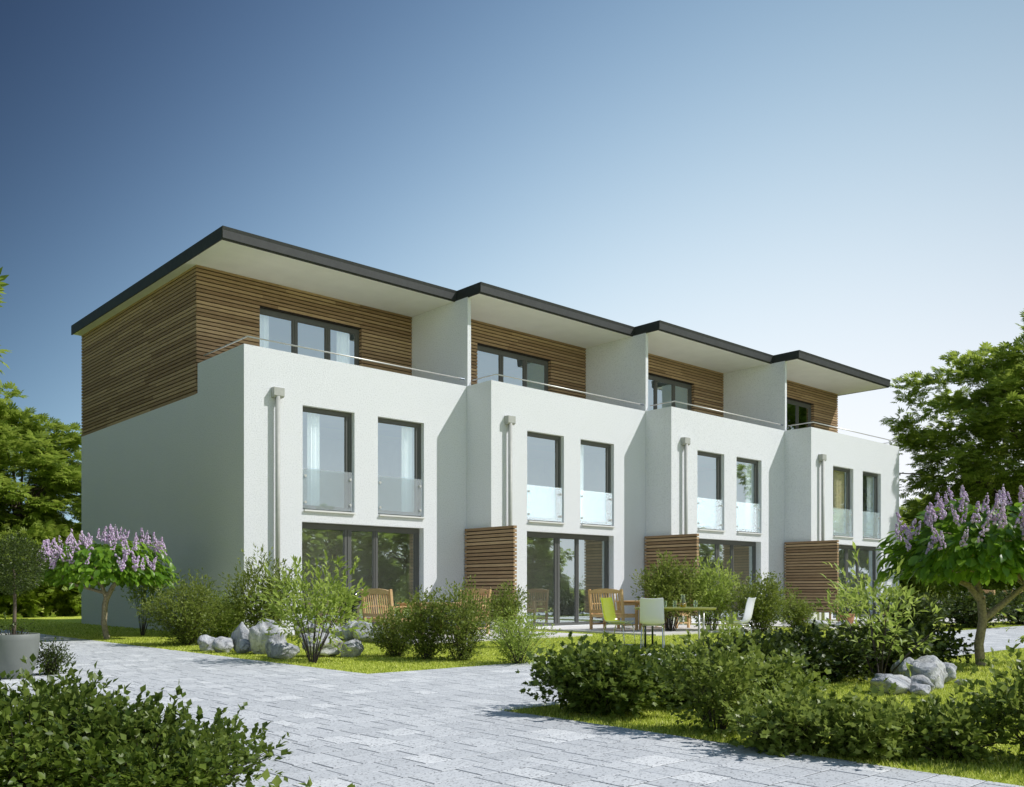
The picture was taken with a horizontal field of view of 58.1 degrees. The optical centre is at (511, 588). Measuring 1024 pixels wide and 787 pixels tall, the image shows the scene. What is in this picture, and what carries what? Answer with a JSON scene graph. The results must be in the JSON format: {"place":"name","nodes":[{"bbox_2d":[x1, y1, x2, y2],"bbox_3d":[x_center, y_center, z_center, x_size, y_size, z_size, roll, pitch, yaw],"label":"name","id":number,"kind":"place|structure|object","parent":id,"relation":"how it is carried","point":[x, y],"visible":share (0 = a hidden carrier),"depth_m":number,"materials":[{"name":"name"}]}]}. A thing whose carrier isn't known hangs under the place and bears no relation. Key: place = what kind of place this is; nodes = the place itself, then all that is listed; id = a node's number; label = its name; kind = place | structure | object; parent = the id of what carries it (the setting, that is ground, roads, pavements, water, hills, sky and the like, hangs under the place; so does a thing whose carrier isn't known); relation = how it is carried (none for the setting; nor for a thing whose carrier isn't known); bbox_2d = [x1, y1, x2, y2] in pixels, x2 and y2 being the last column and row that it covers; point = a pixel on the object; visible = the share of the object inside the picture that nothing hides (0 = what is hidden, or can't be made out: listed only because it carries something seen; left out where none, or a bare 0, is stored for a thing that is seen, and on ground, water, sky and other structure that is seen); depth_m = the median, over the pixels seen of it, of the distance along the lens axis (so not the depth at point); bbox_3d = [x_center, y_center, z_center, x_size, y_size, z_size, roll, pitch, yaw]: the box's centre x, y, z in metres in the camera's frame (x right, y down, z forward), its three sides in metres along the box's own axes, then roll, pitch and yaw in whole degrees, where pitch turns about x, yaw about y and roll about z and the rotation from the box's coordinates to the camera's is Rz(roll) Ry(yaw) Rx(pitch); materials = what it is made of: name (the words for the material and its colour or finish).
{"place":"outdoors","nodes":[
{"label":"outdoors","id":0,"kind":"place"},
{"bbox_2d":[0,267,10,374],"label":"chestnut tree","id":1,"kind":"object","parent":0,"point":[2,285],"visible":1,"depth_m":15.07,"materials":[{"name":"green plant"}]},
{"bbox_2d":[330,282,644,629],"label":"terraced house","id":2,"kind":"structure","parent":0,"point":[524,442],"depth_m":27.44,"materials":[{"name":"paint"}]},
{"bbox_2d":[477,345,547,390],"bbox_3d":[0.005,-6.145,28.712,3.101,2.390,0.088,0,0,-42],"label":"terrace window","id":3,"kind":"structure","parent":2,"relation":"in","point":[524,359],"depth_m":28.90,"materials":[{"name":"grey metal"}]},
{"bbox_2d":[527,432,564,523],"bbox_3d":[0.905,-3.110,25.939,1.447,2.520,0.266,0,0,-42],"label":"window","id":4,"kind":"structure","parent":2,"relation":"in","point":[557,520],"depth_m":26.36,"materials":[{"name":"grey metal"}]},
{"bbox_2d":[527,531,608,626],"bbox_3d":[1.585,-0.270,26.773,3.600,2.660,0.088,0,0,-42],"label":"sliding door","id":5,"kind":"structure","parent":2,"relation":"in","point":[556,537],"depth_m":26.90,"materials":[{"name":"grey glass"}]},
{"bbox_2d":[581,445,583,520],"bbox_3d":[1.980,-3.135,27.239,0.320,2.530,0.080,0,0,-42],"label":"curtain","id":6,"kind":"object","parent":2,"relation":"hanging from","point":[582,480],"visible":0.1,"depth_m":27.32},
{"bbox_2d":[581,440,614,527],"bbox_3d":[2.490,-3.110,27.381,1.466,2.520,0.266,0,0,-42],"label":"window","id":7,"kind":"structure","parent":2,"relation":"in","point":[607,523],"depth_m":27.82,"materials":[{"name":"grey metal"}]},
{"bbox_2d":[0,626,1023,786],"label":"paving","id":8,"kind":"structure","parent":0,"point":[452,727],"depth_m":6.97,"materials":[{"name":"stone"}]},
{"bbox_2d":[0,532,49,678],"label":"ball tree","id":9,"kind":"object","parent":8,"relation":"on","point":[14,648],"visible":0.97,"depth_m":11.19,"materials":[{"name":"green plant"}]},
{"bbox_2d":[35,636,77,674],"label":"bush","id":10,"kind":"object","parent":8,"relation":"on","point":[51,665],"visible":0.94,"depth_m":11.74,"materials":[{"name":"green plant"}]},
{"bbox_2d":[245,768,354,786],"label":"foreground bush","id":11,"kind":"object","parent":8,"relation":"on","point":[276,780],"visible":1,"depth_m":4.07,"materials":[{"name":"green plant"}]},
{"bbox_2d":[0,0,1023,522],"label":"sky","id":12,"kind":"structure","parent":0,"point":[840,181],"materials":[{"name":"blue"}]},
{"bbox_2d":[1,604,1023,783],"bbox_3d":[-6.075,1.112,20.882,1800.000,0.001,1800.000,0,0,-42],"label":"lawn","id":13,"kind":"structure","parent":0,"point":[74,619],"depth_m":13.03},
{"bbox_2d":[0,460,35,538],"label":"broadleaf tree","id":14,"kind":"object","parent":13,"relation":"on","point":[2,507],"visible":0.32,"depth_m":36.06,"materials":[{"name":"green plant"}]},
{"bbox_2d":[0,517,78,617],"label":"undergrowth bush","id":15,"kind":"object","parent":13,"relation":"on","point":[27,606],"visible":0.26,"depth_m":35.67,"materials":[{"name":"green plant"}]},
{"bbox_2d":[0,380,82,604],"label":"broadleaf tree","id":16,"kind":"object","parent":13,"relation":"on","point":[55,474],"visible":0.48,"depth_m":37.20,"materials":[{"name":"green plant"}]},
{"bbox_2d":[32,516,80,616],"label":"undergrowth bush","id":17,"kind":"object","parent":13,"relation":"on","point":[67,602],"visible":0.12,"depth_m":37.21,"materials":[{"name":"green plant"}]},
{"bbox_2d":[0,653,185,786],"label":"foreground bush","id":18,"kind":"object","parent":13,"relation":"on","point":[50,702],"visible":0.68,"depth_m":4.22,"materials":[{"name":"green plant"}]},
{"bbox_2d":[34,524,178,638],"bbox_3d":[-8.980,-0.149,20.251,2.848,2.580,3.130,0,0,-42],"label":"lilac tree","id":19,"kind":"object","parent":13,"relation":"on","point":[103,566],"visible":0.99,"depth_m":19.49,"materials":[{"name":"green plant"}]},
{"bbox_2d":[114,551,184,635],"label":"willow shrub","id":20,"kind":"object","parent":13,"relation":"on","point":[135,592],"visible":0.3,"depth_m":21.55,"materials":[{"name":"green plant"}]},
{"bbox_2d":[10,687,291,786],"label":"foreground bush","id":21,"kind":"object","parent":13,"relation":"on","point":[186,756],"visible":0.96,"depth_m":4.12,"materials":[{"name":"green plant"}]},
{"bbox_2d":[129,568,244,645],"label":"dense shrub","id":22,"kind":"object","parent":13,"relation":"on","point":[190,619],"visible":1,"depth_m":17.86,"materials":[{"name":"green plant"}]},
{"bbox_2d":[197,635,214,651],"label":"boulder","id":23,"kind":"object","parent":13,"relation":"on","point":[204,642],"visible":0.69,"depth_m":16.25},
{"bbox_2d":[212,636,233,652],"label":"boulder","id":24,"kind":"object","parent":13,"relation":"on","point":[223,644],"visible":0.96,"depth_m":15.89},
{"bbox_2d":[197,590,251,637],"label":"dense shrub","id":25,"kind":"object","parent":13,"relation":"on","point":[220,633],"visible":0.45,"depth_m":19.26,"materials":[{"name":"green plant"}]},
{"bbox_2d":[231,622,248,651],"bbox_3d":[-4.720,0.851,16.200,0.376,0.565,0.352,0,0,-33],"label":"boulder","id":26,"kind":"object","parent":13,"relation":"on","point":[240,631],"visible":0.47,"depth_m":16.09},
{"bbox_2d":[212,544,311,637],"bbox_3d":[-5.153,0.112,18.855,2.035,2.106,1.944,0,0,-8],"label":"willow shrub","id":27,"kind":"object","parent":13,"relation":"on","point":[250,581],"visible":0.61,"depth_m":18.70,"materials":[{"name":"green plant"}]},
{"bbox_2d":[248,619,286,654],"bbox_3d":[-4.166,0.851,15.710,0.642,0.688,0.679,0,0,-14],"label":"boulder","id":28,"kind":"object","parent":13,"relation":"on","point":[256,635],"visible":0.62,"depth_m":15.43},
{"bbox_2d":[71,225,466,633],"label":"terraced house","id":29,"kind":"structure","parent":13,"relation":"on","point":[198,402],"depth_m":24.06,"materials":[{"name":"paint"}]},
{"bbox_2d":[260,314,268,347],"bbox_3d":[-6.591,-6.115,24.329,0.360,2.570,0.080,0,0,-42],"label":"curtain","id":30,"kind":"object","parent":29,"relation":"hanging from","point":[264,326],"visible":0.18,"depth_m":24.33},
{"bbox_2d":[259,308,358,365],"bbox_3d":[-5.502,-6.145,25.092,3.118,2.390,0.088,0,0,-42],"label":"terrace window","id":31,"kind":"structure","parent":29,"relation":"in","point":[294,320],"depth_m":25.19,"materials":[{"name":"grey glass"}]},
{"bbox_2d":[307,412,319,505],"bbox_3d":[-4.841,-3.135,22.424,0.320,2.530,0.080,0,0,-42],"label":"curtain","id":32,"kind":"object","parent":29,"relation":"hanging from","point":[313,459],"visible":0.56,"depth_m":22.43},
{"bbox_2d":[303,406,355,513],"bbox_3d":[-4.488,-3.110,22.424,1.443,2.520,0.266,0,0,-42],"label":"window","id":33,"kind":"structure","parent":29,"relation":"in","point":[347,417],"depth_m":22.85,"materials":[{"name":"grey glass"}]},
{"bbox_2d":[337,331,349,363],"bbox_3d":[-4.766,-6.115,25.990,0.420,2.570,0.080,0,0,-42],"label":"curtain","id":34,"kind":"object","parent":29,"relation":"hanging from","point":[343,343],"visible":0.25,"depth_m":25.98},
{"bbox_2d":[302,522,418,626],"bbox_3d":[-3.813,-0.270,23.254,3.595,2.660,0.088,0,0,-42],"label":"sliding door","id":35,"kind":"structure","parent":29,"relation":"in","point":[347,530],"depth_m":23.48,"materials":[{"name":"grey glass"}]},
{"bbox_2d":[378,417,424,518],"bbox_3d":[-2.907,-3.110,23.863,1.453,2.520,0.266,0,0,-42],"label":"window","id":36,"kind":"structure","parent":29,"relation":"in","point":[417,427],"depth_m":24.30,"materials":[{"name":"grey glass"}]},
{"bbox_2d":[401,426,413,511],"bbox_3d":[-2.716,-3.135,24.357,0.500,2.530,0.080,0,0,-42],"label":"curtain","id":37,"kind":"object","parent":29,"relation":"hanging from","point":[407,469],"visible":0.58,"depth_m":24.31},
{"bbox_2d":[265,632,286,657],"bbox_3d":[-3.798,0.926,14.887,0.352,0.454,0.363,0,0,-23],"label":"boulder","id":38,"kind":"object","parent":13,"relation":"on","point":[275,639],"visible":0.48,"depth_m":14.84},
{"bbox_2d":[270,643,299,658],"bbox_3d":[-3.603,0.981,14.566,0.439,0.260,0.381,0,0,-43],"label":"boulder","id":39,"kind":"object","parent":13,"relation":"on","point":[284,650],"visible":0.99,"depth_m":14.44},
{"bbox_2d":[245,549,376,662],"bbox_3d":[-3.030,0.255,13.871,1.982,1.741,1.799,0,0,-12],"label":"stem shrub","id":40,"kind":"object","parent":13,"relation":"on","point":[336,601],"visible":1,"depth_m":13.82,"materials":[{"name":"green plant"}]},
{"bbox_2d":[299,632,342,656],"bbox_3d":[-3.106,0.937,15.026,0.716,0.462,0.662,0,0,-23],"label":"boulder","id":41,"kind":"object","parent":13,"relation":"on","point":[328,650],"visible":0.43,"depth_m":14.82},
{"bbox_2d":[340,639,363,657],"bbox_3d":[-2.584,0.984,14.900,0.364,0.352,0.409,0,0,24],"label":"boulder","id":42,"kind":"object","parent":13,"relation":"on","point":[356,646],"visible":0.86,"depth_m":14.79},
{"bbox_2d":[351,621,371,641],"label":"boulder","id":43,"kind":"object","parent":13,"relation":"on","point":[362,638],"visible":0.44,"depth_m":19.01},
{"bbox_2d":[363,597,417,657],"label":"leaf shrub","id":44,"kind":"object","parent":13,"relation":"on","point":[399,649],"visible":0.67,"depth_m":14.92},
{"bbox_2d":[384,584,453,659],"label":"leaf shrub","id":45,"kind":"object","parent":13,"relation":"on","point":[425,650],"visible":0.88,"depth_m":14.30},
{"bbox_2d":[290,629,591,644],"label":"patio","id":46,"kind":"structure","parent":13,"relation":"on","point":[561,635],"depth_m":21.33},
{"bbox_2d":[360,588,411,624],"bbox_3d":[-2.755,0.527,20.455,0.705,1.075,1.180,0,0,-42],"label":"garden bench","id":47,"kind":"object","parent":46,"relation":"on","point":[378,591],"visible":0.49,"depth_m":20.22,"materials":[{"name":"brown wood"}]},
{"bbox_2d":[440,588,491,633],"bbox_3d":[-1.125,0.527,21.939,0.705,1.075,1.180,0,0,-42],"label":"garden bench","id":48,"kind":"object","parent":46,"relation":"on","point":[483,591],"visible":0.22,"depth_m":21.94,"materials":[{"name":"brown wood"}]},
{"bbox_2d":[414,574,505,660],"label":"leaf shrub","id":49,"kind":"object","parent":13,"relation":"on","point":[462,632],"visible":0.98,"depth_m":14.17,"materials":[{"name":"plant"}]},
{"bbox_2d":[465,525,516,622],"bbox_3d":[-0.583,-0.268,24.463,0.115,2.735,1.975,0,0,-42],"label":"privacy screen","id":50,"kind":"object","parent":13,"relation":"on","point":[491,557],"visible":0.66,"depth_m":24.33,"materials":[{"name":"brown"}]},
{"bbox_2d":[479,579,530,646],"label":"leaf shrub","id":51,"kind":"object","parent":13,"relation":"on","point":[505,602],"visible":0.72,"depth_m":17.27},
{"bbox_2d":[473,605,561,663],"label":"leaf shrub","id":52,"kind":"object","parent":13,"relation":"on","point":[517,642],"visible":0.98,"depth_m":13.45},
{"bbox_2d":[515,631,686,718],"bbox_3d":[0.792,0.761,8.223,1.473,0.787,1.640,0,0,-42],"label":"maple leaf bush","id":53,"kind":"object","parent":13,"relation":"on","point":[596,681],"visible":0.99,"depth_m":7.95,"materials":[{"name":"plant"}]},
{"bbox_2d":[600,597,635,644],"bbox_3d":[2.033,0.632,17.831,0.596,0.946,0.450,0,0,38],"label":"shell chair","id":54,"kind":"object","parent":13,"relation":"on","point":[608,611],"visible":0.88,"depth_m":17.91,"materials":[{"name":"green"}]},
{"bbox_2d":[491,320,784,624],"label":"terraced house","id":55,"kind":"structure","parent":13,"relation":"on","point":[701,451],"depth_m":30.45,"materials":[{"name":"paint"}]},
{"bbox_2d":[648,375,691,410],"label":"terrace window","id":56,"kind":"structure","parent":55,"relation":"in","point":[655,379],"depth_m":32.47,"materials":[{"name":"grey metal"}]},
{"bbox_2d":[697,451,725,531],"bbox_3d":[6.314,-3.110,29.495,1.446,2.520,0.266,0,0,-42],"label":"window","id":57,"kind":"structure","parent":55,"relation":"in","point":[718,457],"depth_m":29.93,"materials":[{"name":"grey metal"}]},
{"bbox_2d":[697,539,755,621],"bbox_3d":[6.993,-0.270,30.328,3.595,2.660,0.088,0,0,-42],"label":"sliding door","id":58,"kind":"structure","parent":55,"relation":"in","point":[717,543],"depth_m":30.56,"materials":[{"name":"grey metal"}]},
{"bbox_2d":[745,463,751,529],"bbox_3d":[8.087,-3.135,31.430,0.400,2.530,0.080,0,0,-42],"label":"curtain","id":59,"kind":"object","parent":55,"relation":"hanging from","point":[748,495],"visible":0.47,"depth_m":31.41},
{"bbox_2d":[737,458,762,534],"bbox_3d":[7.906,-3.110,30.944,1.478,2.520,0.266,0,0,-42],"label":"window","id":60,"kind":"structure","parent":55,"relation":"in","point":[748,531],"depth_m":31.37,"materials":[{"name":"grey metal"}]},
{"bbox_2d":[522,623,773,635],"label":"patio","id":61,"kind":"structure","parent":13,"relation":"on","point":[680,629],"depth_m":24.16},
{"bbox_2d":[588,588,639,630],"bbox_3d":[2.635,0.527,23.980,0.705,1.075,1.180,0,0,-42],"label":"garden bench","id":62,"kind":"object","parent":61,"relation":"on","point":[620,613],"visible":0.77,"depth_m":23.74,"materials":[{"name":"brown wood"}]},
{"bbox_2d":[640,598,664,647],"bbox_3d":[2.600,0.632,17.038,0.450,0.946,0.596,0,0,13],"label":"shell chair","id":63,"kind":"object","parent":13,"relation":"on","point":[651,612],"visible":0.95,"depth_m":16.82,"materials":[{"name":"white"}]},
{"bbox_2d":[645,534,698,624],"bbox_3d":[4.837,-0.268,28.002,0.115,2.735,1.975,0,0,-42],"label":"privacy screen","id":64,"kind":"object","parent":13,"relation":"on","point":[681,546],"visible":0.37,"depth_m":27.86,"materials":[{"name":"brown"}]},
{"bbox_2d":[629,550,715,630],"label":"leafy shrub","id":65,"kind":"object","parent":13,"relation":"on","point":[666,582],"visible":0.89,"depth_m":23.18,"materials":[{"name":"green plant"}]},
{"bbox_2d":[634,607,716,647],"bbox_3d":[3.115,0.733,17.617,1.560,0.755,1.560,0,0,-42],"label":"round table","id":66,"kind":"object","parent":13,"relation":"on","point":[679,608],"visible":0.75,"depth_m":17.27,"materials":[{"name":"green metal"}]},
{"bbox_2d":[638,640,759,708],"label":"maple leaf bush","id":67,"kind":"object","parent":13,"relation":"on","point":[678,701],"visible":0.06,"depth_m":8.53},
{"bbox_2d":[683,552,751,629],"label":"leafy shrub","id":68,"kind":"object","parent":13,"relation":"on","point":[721,591],"visible":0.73,"depth_m":23.74,"materials":[{"name":"green plant"}]},
{"bbox_2d":[649,615,791,736],"bbox_3d":[1.633,0.679,7.138,1.035,0.945,1.050,0,0,-42],"label":"ivy leaf shrub","id":69,"kind":"object","parent":13,"relation":"on","point":[712,684],"visible":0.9,"depth_m":7.01,"materials":[{"name":"plant"}]},
{"bbox_2d":[721,598,755,638],"bbox_3d":[4.388,0.632,17.806,0.596,0.946,0.450,0,0,34],"label":"shell chair","id":70,"kind":"object","parent":13,"relation":"on","point":[748,611],"visible":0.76,"depth_m":17.63,"materials":[{"name":"white"}]},
{"bbox_2d":[672,627,819,676],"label":"dark hedge bush","id":71,"kind":"object","parent":13,"relation":"on","point":[766,648],"visible":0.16,"depth_m":10.08,"materials":[{"name":"green plant"}]},
{"bbox_2d":[720,569,805,631],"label":"leafy shrub","id":72,"kind":"object","parent":13,"relation":"on","point":[765,609],"visible":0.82,"depth_m":23.12,"materials":[{"name":"green plant"}]},
{"bbox_2d":[648,350,898,619],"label":"terraced house","id":73,"kind":"structure","parent":13,"relation":"on","point":[796,393],"depth_m":33.72,"materials":[{"name":"paint"}]},
{"bbox_2d":[787,399,810,428],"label":"terrace window","id":74,"kind":"structure","parent":73,"relation":"in","point":[797,404],"depth_m":36.16,"materials":[{"name":"grey metal"}]},
{"bbox_2d":[833,470,843,532],"bbox_3d":[11.866,-3.135,33.489,0.680,2.530,0.080,0,0,-42],"label":"curtain","id":75,"kind":"object","parent":73,"relation":"hanging from","point":[838,501],"visible":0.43,"depth_m":33.45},
{"bbox_2d":[833,466,854,537],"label":"window","id":76,"kind":"structure","parent":73,"relation":"in","point":[847,535],"depth_m":33.59,"materials":[{"name":"grey metal"}]},
{"bbox_2d":[833,545,875,617],"bbox_3d":[12.533,-0.270,33.990,3.610,2.660,0.088,0,0,-42],"label":"sliding door","id":77,"kind":"structure","parent":73,"relation":"in","point":[845,547],"depth_m":34.25,"materials":[{"name":"grey metal"}]},
{"bbox_2d":[866,476,872,535],"bbox_3d":[13.631,-3.135,35.095,0.450,2.530,0.080,0,0,-42],"label":"curtain","id":78,"kind":"object","parent":73,"relation":"hanging from","point":[869,505],"visible":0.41,"depth_m":35.06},
{"bbox_2d":[863,472,880,539],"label":"window","id":79,"kind":"structure","parent":73,"relation":"in","point":[875,537],"depth_m":35.04,"materials":[{"name":"grey metal"}]},
{"bbox_2d":[716,641,830,711],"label":"ivy leaf shrub","id":80,"kind":"object","parent":13,"relation":"on","point":[785,670],"visible":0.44,"depth_m":7.76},
{"bbox_2d":[691,619,881,628],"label":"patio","id":81,"kind":"structure","parent":13,"relation":"on","point":[780,625],"depth_m":27.79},
{"bbox_2d":[714,675,870,756],"bbox_3d":[1.851,0.862,6.333,0.960,0.542,0.870,0,0,-13],"label":"ivy leaf shrub","id":82,"kind":"object","parent":13,"relation":"on","point":[774,726],"visible":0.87,"depth_m":6.15,"materials":[{"name":"plant"}]},
{"bbox_2d":[774,587,820,630],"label":"leafy shrub","id":83,"kind":"object","parent":13,"relation":"on","point":[799,620],"visible":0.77,"depth_m":23.98,"materials":[{"name":"green plant"}]},
{"bbox_2d":[784,540,838,620],"bbox_3d":[10.243,-0.268,31.555,0.115,2.735,1.975,0,0,-42],"label":"privacy screen","id":84,"kind":"object","parent":13,"relation":"on","point":[805,566],"visible":0.71,"depth_m":31.45,"materials":[{"name":"brown"}]},
{"bbox_2d":[751,618,893,682],"bbox_3d":[3.602,0.745,11.021,1.738,0.815,1.775,0,0,-42],"label":"dark hedge bush","id":85,"kind":"object","parent":13,"relation":"on","point":[823,655],"visible":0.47,"depth_m":10.79,"materials":[{"name":"green plant"}]},
{"bbox_2d":[820,568,878,623],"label":"potted plant","id":86,"kind":"object","parent":13,"relation":"on","point":[847,601],"visible":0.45,"depth_m":27.65,"materials":[{"name":"green plant"}]},
{"bbox_2d":[809,541,943,676],"bbox_3d":[4.208,0.276,10.774,1.901,1.703,1.657,0,0,-42],"label":"stem shrub","id":87,"kind":"object","parent":13,"relation":"on","point":[897,629],"visible":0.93,"depth_m":10.78,"materials":[{"name":"green plant"}]},
{"bbox_2d":[798,677,960,760],"bbox_3d":[2.403,0.854,6.099,1.019,0.572,1.024,0,0,-42],"label":"ivy leaf shrub","id":88,"kind":"object","parent":13,"relation":"on","point":[869,731],"visible":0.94,"depth_m":5.92,"materials":[{"name":"plant"}]},
{"bbox_2d":[811,616,955,675],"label":"dark hedge bush","id":89,"kind":"object","parent":13,"relation":"on","point":[896,655],"visible":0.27,"depth_m":11.60,"materials":[{"name":"green plant"}]},
{"bbox_2d":[870,673,910,694],"bbox_3d":[3.978,1.009,9.711,0.395,0.245,0.467,0,0,45],"label":"boulder","id":90,"kind":"object","parent":13,"relation":"on","point":[903,682],"visible":0.69,"depth_m":9.59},
{"bbox_2d":[867,581,914,621],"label":"potted plant","id":91,"kind":"object","parent":13,"relation":"on","point":[893,589],"visible":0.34,"depth_m":27.79,"materials":[{"name":"green plant"}]},
{"bbox_2d":[890,657,913,675],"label":"boulder","id":92,"kind":"object","parent":13,"relation":"on","point":[901,669],"visible":0.22,"depth_m":10.78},
{"bbox_2d":[871,591,962,628],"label":"dark hedge bush","id":93,"kind":"object","parent":13,"relation":"on","point":[919,606],"visible":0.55,"depth_m":23.85,"materials":[{"name":"green plant"}]},
{"bbox_2d":[899,513,935,600],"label":"broadleaf tree","id":94,"kind":"object","parent":13,"relation":"on","point":[903,583],"depth_m":45.12,"materials":[{"name":"green plant"}]},
{"bbox_2d":[856,615,983,663],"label":"dark hedge bush","id":95,"kind":"object","parent":13,"relation":"on","point":[946,648],"visible":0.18,"depth_m":12.50,"materials":[{"name":"green plant"}]},
{"bbox_2d":[909,683,930,695],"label":"boulder","id":96,"kind":"object","parent":13,"relation":"on","point":[922,689],"visible":0.9,"depth_m":9.52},
{"bbox_2d":[908,675,934,690],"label":"boulder","id":97,"kind":"object","parent":13,"relation":"on","point":[920,679],"visible":0.48,"depth_m":9.79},
{"bbox_2d":[904,655,947,689],"bbox_3d":[4.612,0.950,10.275,0.408,0.414,0.545,0,0,35],"label":"boulder","id":98,"kind":"object","parent":13,"relation":"on","point":[932,668],"visible":0.66,"depth_m":10.15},
{"bbox_2d":[874,484,1023,665],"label":"lilac tree","id":99,"kind":"object","parent":13,"relation":"on","point":[983,547],"visible":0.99,"depth_m":12.79,"materials":[{"name":"green plant"}]},
{"bbox_2d":[944,662,956,682],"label":"boulder","id":100,"kind":"object","parent":13,"relation":"on","point":[951,668],"visible":0.41,"depth_m":10.62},
{"bbox_2d":[879,308,1023,598],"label":"chestnut tree","id":101,"kind":"object","parent":13,"relation":"on","point":[993,404],"visible":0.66,"depth_m":38.88,"materials":[{"name":"green plant"}]},
{"bbox_2d":[899,489,1015,608],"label":"broadleaf tree","id":102,"kind":"object","parent":13,"relation":"on","point":[907,515],"visible":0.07,"depth_m":47.49,"materials":[{"name":"green plant"}]},
{"bbox_2d":[894,687,1023,764],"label":"ivy leaf shrub","id":103,"kind":"object","parent":13,"relation":"on","point":[955,726],"visible":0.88,"depth_m":5.88,"materials":[{"name":"plant"}]},
{"bbox_2d":[913,584,1023,627],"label":"dark hedge bush","id":104,"kind":"object","parent":13,"relation":"on","point":[967,614],"visible":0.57,"depth_m":25.86,"materials":[{"name":"green plant"}]},
{"bbox_2d":[939,638,1023,766],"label":"ivy leaf shrub","id":105,"kind":"object","parent":13,"relation":"on","point":[1004,693],"visible":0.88,"depth_m":5.91,"materials":[{"name":"plant"}]},
{"bbox_2d":[985,585,1023,624],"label":"dark hedge bush","id":106,"kind":"object","parent":13,"relation":"on","point":[1017,601],"visible":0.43,"depth_m":28.47,"materials":[{"name":"green plant"}]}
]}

